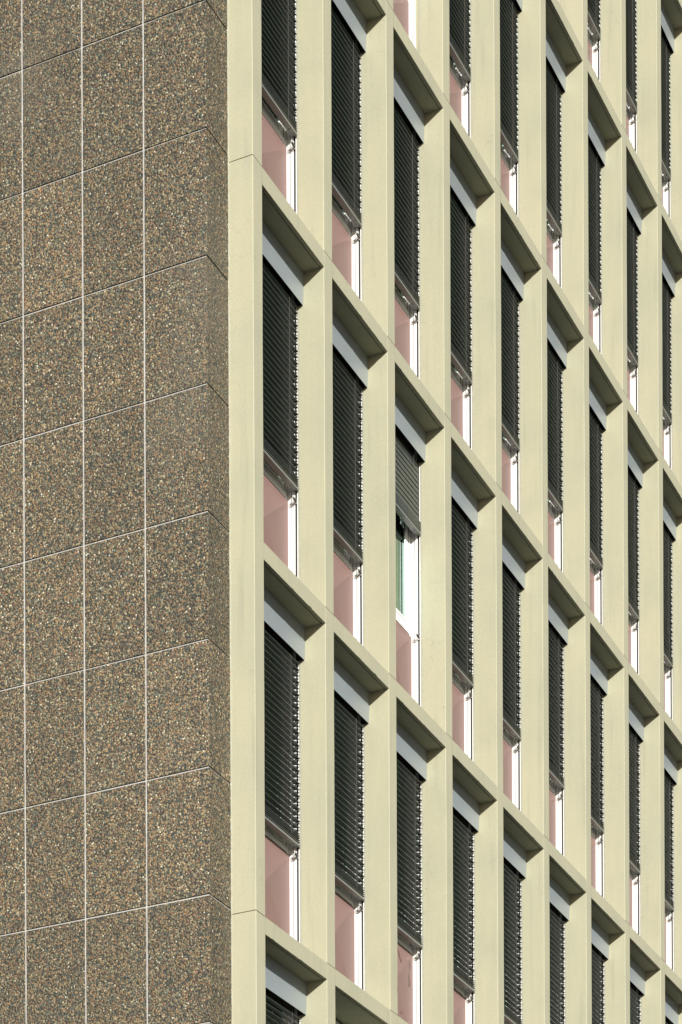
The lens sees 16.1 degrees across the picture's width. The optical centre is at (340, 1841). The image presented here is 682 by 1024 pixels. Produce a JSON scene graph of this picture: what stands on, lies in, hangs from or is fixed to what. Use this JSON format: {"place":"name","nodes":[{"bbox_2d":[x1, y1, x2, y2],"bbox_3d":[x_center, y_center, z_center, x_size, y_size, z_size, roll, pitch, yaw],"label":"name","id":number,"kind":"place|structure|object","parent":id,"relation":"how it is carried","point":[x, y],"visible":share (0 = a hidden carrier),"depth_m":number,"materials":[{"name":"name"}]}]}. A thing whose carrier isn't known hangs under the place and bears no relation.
{"place":"outdoors","nodes":[
{"label":"outdoors","id":0,"kind":"place"},
{"bbox_2d":[0,0,681,1023],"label":"office building","id":1,"kind":"structure","parent":0,"point":[148,870],"depth_m":23.04,"materials":[{"name":"beige paint"}]},
{"bbox_2d":[261,0,296,213],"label":"window blind","id":2,"kind":"object","parent":1,"relation":"attached to","point":[278,43],"visible":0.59,"depth_m":22.86,"materials":[{"name":"black metal"}]},
{"bbox_2d":[262,0,298,215],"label":"window","id":3,"kind":"structure","parent":1,"relation":"in","point":[267,112],"depth_m":23.13,"materials":[{"name":"white glass"}]},
{"bbox_2d":[263,291,300,580],"bbox_3d":[-0.768,-13.398,22.603,0.223,3.215,1.277,0,0,26],"label":"window","id":4,"kind":"structure","parent":1,"relation":"in","point":[268,472],"depth_m":23.13,"materials":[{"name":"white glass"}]},
{"bbox_2d":[262,219,303,576],"bbox_3d":[-0.698,-13.409,22.569,0.166,3.236,1.276,0,0,26],"label":"blind","id":5,"kind":"object","parent":1,"relation":"attached to","point":[282,275],"visible":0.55,"depth_m":22.82,"materials":[{"name":"black metal"}]},
{"bbox_2d":[264,650,301,943],"bbox_3d":[-0.754,-9.998,22.603,0.223,3.215,1.277,0,0,26],"label":"window","id":6,"kind":"structure","parent":1,"relation":"in","point":[269,833],"depth_m":23.13,"materials":[{"name":"white glass"}]},
{"bbox_2d":[264,586,304,942],"bbox_3d":[-0.683,-10.009,22.569,0.166,3.236,1.276,0,0,26],"label":"blind","id":7,"kind":"object","parent":1,"relation":"attached to","point":[284,632],"visible":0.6,"depth_m":22.83,"materials":[{"name":"black metal"}]},
{"bbox_2d":[266,1000,302,1023],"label":"window","id":8,"kind":"structure","parent":1,"relation":"in","point":[295,1010],"depth_m":23.03,"materials":[{"name":"glass"}]},
{"bbox_2d":[265,953,306,1023],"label":"venetian blind","id":9,"kind":"object","parent":1,"relation":"attached to","point":[286,990],"visible":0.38,"depth_m":22.75,"materials":[{"name":"black metal"}]},
{"bbox_2d":[332,35,363,303],"bbox_3d":[-0.152,-16.801,23.917,0.223,3.215,1.277,0,0,26],"label":"window","id":10,"kind":"structure","parent":1,"relation":"in","point":[337,209],"depth_m":24.45,"materials":[{"name":"white glass"}]},
{"bbox_2d":[331,0,366,299],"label":"window blind","id":11,"kind":"object","parent":1,"relation":"attached to","point":[348,21],"visible":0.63,"depth_m":24.16,"materials":[{"name":"black metal"}]},
{"bbox_2d":[333,374,364,647],"bbox_3d":[-0.137,-13.401,23.917,0.223,3.215,1.277,0,0,26],"label":"window","id":12,"kind":"structure","parent":1,"relation":"in","point":[338,549],"depth_m":24.45,"materials":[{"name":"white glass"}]},
{"bbox_2d":[332,310,367,645],"bbox_3d":[-0.066,-13.412,23.883,0.166,3.236,1.276,0,0,26],"label":"blind","id":13,"kind":"object","parent":1,"relation":"attached to","point":[349,359],"visible":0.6,"depth_m":24.15,"materials":[{"name":"black metal"}]},
{"bbox_2d":[334,713,366,991],"bbox_3d":[-0.122,-10.001,23.917,0.223,3.215,1.277,0,0,26],"label":"window","id":14,"kind":"structure","parent":1,"relation":"in","point":[339,890],"depth_m":24.45,"materials":[{"name":"white glass"}]},
{"bbox_2d":[334,657,369,989],"bbox_3d":[-0.052,-10.012,23.883,0.166,3.236,1.276,0,0,26],"label":"window blind","id":15,"kind":"object","parent":1,"relation":"attached to","point":[351,696],"visible":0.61,"depth_m":24.16,"materials":[{"name":"black metal"}]},
{"bbox_2d":[394,127,421,381],"bbox_3d":[0.480,-16.804,25.231,0.223,3.215,1.277,0,0,26],"label":"window","id":16,"kind":"structure","parent":1,"relation":"in","point":[400,298],"depth_m":25.76,"materials":[{"name":"white glass"}]},
{"bbox_2d":[393,64,424,378],"bbox_3d":[0.550,-16.815,25.197,0.166,3.236,1.276,0,0,26],"label":"window blind","id":17,"kind":"object","parent":1,"relation":"attached to","point":[409,114],"visible":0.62,"depth_m":25.48,"materials":[{"name":"black metal"}]},
{"bbox_2d":[395,448,422,707],"bbox_3d":[0.494,-13.404,25.231,0.223,3.215,1.277,0,0,26],"label":"window","id":18,"kind":"structure","parent":1,"relation":"in","point":[406,541],"depth_m":25.76,"materials":[{"name":"white glass"}]},
{"bbox_2d":[395,393,425,705],"bbox_3d":[0.565,-13.415,25.197,0.166,3.236,1.276,0,0,26],"label":"window blind","id":19,"kind":"object","parent":1,"relation":"attached to","point":[410,434],"visible":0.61,"depth_m":25.51,"materials":[{"name":"black metal"}]},
{"bbox_2d":[397,771,423,1023],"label":"window","id":20,"kind":"structure","parent":1,"relation":"in","point":[401,940],"depth_m":25.76,"materials":[{"name":"white glass"}]},
{"bbox_2d":[396,720,426,1023],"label":"window blind","id":21,"kind":"object","parent":1,"relation":"attached to","point":[411,754],"visible":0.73,"depth_m":25.50,"materials":[{"name":"black metal"}]},
{"bbox_2d":[408,0,419,53],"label":"window","id":22,"kind":"structure","parent":1,"relation":"in","point":[412,11],"depth_m":25.78,"materials":[{"name":"white glass"}]},
{"bbox_2d":[449,0,470,138],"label":"window blind","id":23,"kind":"object","parent":1,"relation":"attached to","point":[459,32],"visible":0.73,"depth_m":26.86,"materials":[{"name":"black metal"}]},
{"bbox_2d":[449,0,472,141],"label":"window","id":24,"kind":"structure","parent":1,"relation":"in","point":[454,70],"depth_m":27.07,"materials":[{"name":"white glass"}]},
{"bbox_2d":[451,211,473,451],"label":"window","id":25,"kind":"structure","parent":1,"relation":"in","point":[455,375],"depth_m":27.07,"materials":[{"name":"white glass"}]},
{"bbox_2d":[450,155,476,449],"bbox_3d":[1.182,-16.817,26.510,0.166,3.236,1.276,0,0,26],"label":"window blind","id":26,"kind":"object","parent":1,"relation":"attached to","point":[463,198],"visible":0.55,"depth_m":26.81,"materials":[{"name":"black metal"}]},
{"bbox_2d":[452,516,474,762],"bbox_3d":[1.126,-13.407,26.544,0.223,3.215,1.277,0,0,26],"label":"window","id":27,"kind":"structure","parent":1,"relation":"in","point":[464,689],"depth_m":27.07,"materials":[{"name":"white glass"}]},
{"bbox_2d":[451,466,477,760],"bbox_3d":[1.196,-13.417,26.510,0.166,3.236,1.276,0,0,26],"label":"window blind","id":28,"kind":"object","parent":1,"relation":"attached to","point":[464,502],"visible":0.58,"depth_m":26.82,"materials":[{"name":"black metal"}]},
{"bbox_2d":[453,822,475,1023],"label":"window","id":29,"kind":"structure","parent":1,"relation":"in","point":[456,986],"depth_m":27.07,"materials":[{"name":"white glass"}]},
{"bbox_2d":[453,778,479,1023],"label":"window blind","id":30,"kind":"object","parent":1,"relation":"attached to","point":[466,804],"visible":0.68,"depth_m":26.82,"materials":[{"name":"black metal"}]},
{"bbox_2d":[500,0,519,218],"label":"window","id":31,"kind":"structure","parent":1,"relation":"in","point":[504,154],"depth_m":28.39,"materials":[{"name":"white metal"}]},
{"bbox_2d":[500,0,522,215],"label":"window blind","id":32,"kind":"object","parent":1,"relation":"attached to","point":[509,120],"visible":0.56,"depth_m":28.16,"materials":[{"name":"black metal"}]},
{"bbox_2d":[502,285,521,516],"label":"window","id":33,"kind":"structure","parent":1,"relation":"in","point":[506,446],"depth_m":28.39,"materials":[{"name":"white metal"}]},
{"bbox_2d":[501,237,523,513],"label":"window blind","id":34,"kind":"object","parent":1,"relation":"attached to","point":[512,273],"visible":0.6,"depth_m":28.14,"materials":[{"name":"black metal"}]},
{"bbox_2d":[503,578,522,812],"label":"window","id":35,"kind":"structure","parent":1,"relation":"in","point":[507,736],"depth_m":28.39,"materials":[{"name":"white metal"}]},
{"bbox_2d":[502,533,525,810],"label":"window blind","id":36,"kind":"object","parent":1,"relation":"attached to","point":[513,564],"visible":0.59,"depth_m":28.16,"materials":[{"name":"black metal"}]},
{"bbox_2d":[504,869,523,1023],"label":"window","id":37,"kind":"structure","parent":1,"relation":"in","point":[517,872],"depth_m":28.39,"materials":[{"name":"white metal"}]},
{"bbox_2d":[503,828,526,1023],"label":"window blind","id":38,"kind":"object","parent":1,"relation":"attached to","point":[514,855],"visible":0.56,"depth_m":28.14,"materials":[{"name":"black metal"}]},
{"bbox_2d":[546,75,563,291],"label":"window","id":39,"kind":"structure","parent":1,"relation":"in","point":[551,234],"depth_m":29.71,"materials":[{"name":"white metal"}]},
{"bbox_2d":[546,29,565,288],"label":"window blind","id":40,"kind":"object","parent":1,"relation":"attached to","point":[555,65],"visible":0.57,"depth_m":29.47,"materials":[{"name":"black metal"}]},
{"bbox_2d":[548,354,564,574],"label":"window","id":41,"kind":"structure","parent":1,"relation":"in","point":[552,510],"depth_m":29.71,"materials":[{"name":"white metal"}]},
{"bbox_2d":[547,311,566,571],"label":"window blind","id":42,"kind":"object","parent":1,"relation":"attached to","point":[556,342],"visible":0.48,"depth_m":29.48,"materials":[{"name":"black metal"}]},
{"bbox_2d":[549,632,565,857],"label":"window","id":43,"kind":"structure","parent":1,"relation":"in","point":[553,787],"depth_m":29.71,"materials":[{"name":"white glass"}]},
{"bbox_2d":[548,593,568,855],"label":"window blind","id":44,"kind":"object","parent":1,"relation":"attached to","point":[558,620],"visible":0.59,"depth_m":29.49,"materials":[{"name":"black metal"}]},
{"bbox_2d":[550,911,566,1023],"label":"window","id":45,"kind":"structure","parent":1,"relation":"in","point":[560,914],"depth_m":29.70,"materials":[{"name":"white glass"}]},
{"bbox_2d":[549,875,569,1023],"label":"window blind","id":46,"kind":"object","parent":1,"relation":"attached to","point":[559,897],"visible":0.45,"depth_m":29.48,"materials":[{"name":"black metal"}]},
{"bbox_2d":[587,0,600,80],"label":"venetian blind","id":47,"kind":"object","parent":1,"relation":"attached to","point":[593,15],"visible":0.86,"depth_m":30.88,"materials":[{"name":"black metal"}]},
{"bbox_2d":[588,0,601,84],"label":"window","id":48,"kind":"structure","parent":1,"relation":"in","point":[591,39],"depth_m":31.02,"materials":[{"name":"white glass"}]},
{"bbox_2d":[589,150,602,355],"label":"window","id":49,"kind":"structure","parent":1,"relation":"in","point":[592,303],"depth_m":31.02,"materials":[{"name":"white glass"}]},
{"bbox_2d":[588,108,605,352],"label":"window blind","id":50,"kind":"object","parent":1,"relation":"attached to","point":[596,141],"visible":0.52,"depth_m":30.80,"materials":[{"name":"black metal"}]},
{"bbox_2d":[590,417,603,627],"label":"window","id":51,"kind":"structure","parent":1,"relation":"in","point":[595,571],"depth_m":31.02,"materials":[{"name":"white glass"}]},
{"bbox_2d":[589,378,606,625],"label":"window blind","id":52,"kind":"object","parent":1,"relation":"attached to","point":[597,406],"visible":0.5,"depth_m":30.81,"materials":[{"name":"black metal"}]},
{"bbox_2d":[591,684,605,899],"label":"window","id":53,"kind":"structure","parent":1,"relation":"in","point":[595,834],"depth_m":31.02,"materials":[{"name":"white glass"}]},
{"bbox_2d":[590,648,607,897],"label":"window blind","id":54,"kind":"object","parent":1,"relation":"attached to","point":[598,672],"visible":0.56,"depth_m":30.82,"materials":[{"name":"black metal"}]},
{"bbox_2d":[592,951,605,1023],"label":"window","id":55,"kind":"structure","parent":1,"relation":"in","point":[600,954],"depth_m":31.02,"materials":[{"name":"white glass"}]},
{"bbox_2d":[591,917,608,1023],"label":"window blind","id":56,"kind":"object","parent":1,"relation":"attached to","point":[599,938],"visible":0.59,"depth_m":30.80,"materials":[{"name":"black metal"}]},
{"bbox_2d":[626,0,636,152],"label":"venetian blind","id":57,"kind":"object","parent":1,"relation":"attached to","point":[631,58],"visible":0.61,"depth_m":32.15,"materials":[{"name":"black metal"}]},
{"bbox_2d":[626,0,638,156],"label":"window","id":58,"kind":"structure","parent":1,"relation":"in","point":[629,114],"depth_m":32.33,"materials":[{"name":"white glass"}]},
{"bbox_2d":[627,219,639,416],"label":"window","id":59,"kind":"structure","parent":1,"relation":"in","point":[630,367],"depth_m":32.33,"materials":[{"name":"white glass"}]},
{"bbox_2d":[626,181,641,413],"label":"window blind","id":60,"kind":"object","parent":1,"relation":"attached to","point":[634,210],"visible":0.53,"depth_m":32.14,"materials":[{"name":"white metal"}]},
{"bbox_2d":[628,475,640,676],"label":"window","id":61,"kind":"structure","parent":1,"relation":"in","point":[631,621],"depth_m":32.33,"materials":[{"name":"white glass"}]},
{"bbox_2d":[628,440,642,674],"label":"window blind","id":62,"kind":"object","parent":1,"relation":"attached to","point":[635,465],"visible":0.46,"depth_m":32.14,"materials":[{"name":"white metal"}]},
{"bbox_2d":[629,731,641,937],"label":"window","id":63,"kind":"structure","parent":1,"relation":"in","point":[632,875],"depth_m":32.34,"materials":[{"name":"white glass"}]},
{"bbox_2d":[629,699,643,935],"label":"window blind","id":64,"kind":"object","parent":1,"relation":"attached to","point":[636,720],"visible":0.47,"depth_m":32.15,"materials":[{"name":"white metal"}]},
{"bbox_2d":[630,957,645,1023],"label":"venetian blind","id":65,"kind":"object","parent":1,"relation":"attached to","point":[637,975],"visible":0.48,"depth_m":32.12,"materials":[{"name":"black metal"}]},
{"bbox_2d":[636,987,641,1023],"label":"window","id":66,"kind":"structure","parent":1,"relation":"in","point":[636,987],"depth_m":32.32,"materials":[{"name":"white glass"}]},
{"bbox_2d":[662,36,671,221],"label":"window","id":67,"kind":"structure","parent":1,"relation":"in","point":[664,182],"depth_m":33.64,"materials":[{"name":"white glass"}]},
{"bbox_2d":[661,1,674,217],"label":"window blind","id":68,"kind":"object","parent":1,"relation":"attached to","point":[667,30],"visible":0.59,"depth_m":33.45,"materials":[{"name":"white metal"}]},
{"bbox_2d":[663,281,672,471],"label":"window","id":69,"kind":"structure","parent":1,"relation":"in","point":[665,426],"depth_m":33.64,"materials":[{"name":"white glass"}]},
{"bbox_2d":[662,249,675,469],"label":"window blind","id":70,"kind":"object","parent":1,"relation":"attached to","point":[668,274],"visible":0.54,"depth_m":33.46,"materials":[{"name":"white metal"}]},
{"bbox_2d":[664,527,673,721],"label":"window","id":71,"kind":"structure","parent":1,"relation":"in","point":[666,670],"depth_m":33.65,"materials":[{"name":"white glass"}]},
{"bbox_2d":[663,497,676,720],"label":"window blind","id":72,"kind":"object","parent":1,"relation":"attached to","point":[669,519],"visible":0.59,"depth_m":33.47,"materials":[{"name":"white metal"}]},
{"bbox_2d":[665,773,674,971],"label":"window","id":73,"kind":"structure","parent":1,"relation":"in","point":[667,913],"depth_m":33.65,"materials":[{"name":"white glass"}]},
{"bbox_2d":[664,744,677,970],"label":"window blind","id":74,"kind":"object","parent":1,"relation":"attached to","point":[670,764],"visible":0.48,"depth_m":33.48,"materials":[{"name":"black metal"}]},
{"bbox_2d":[665,992,678,1023],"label":"venetian blind","id":75,"kind":"object","parent":1,"relation":"attached to","point":[671,1009],"visible":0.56,"depth_m":33.36,"materials":[{"name":"black metal"}]}
]}

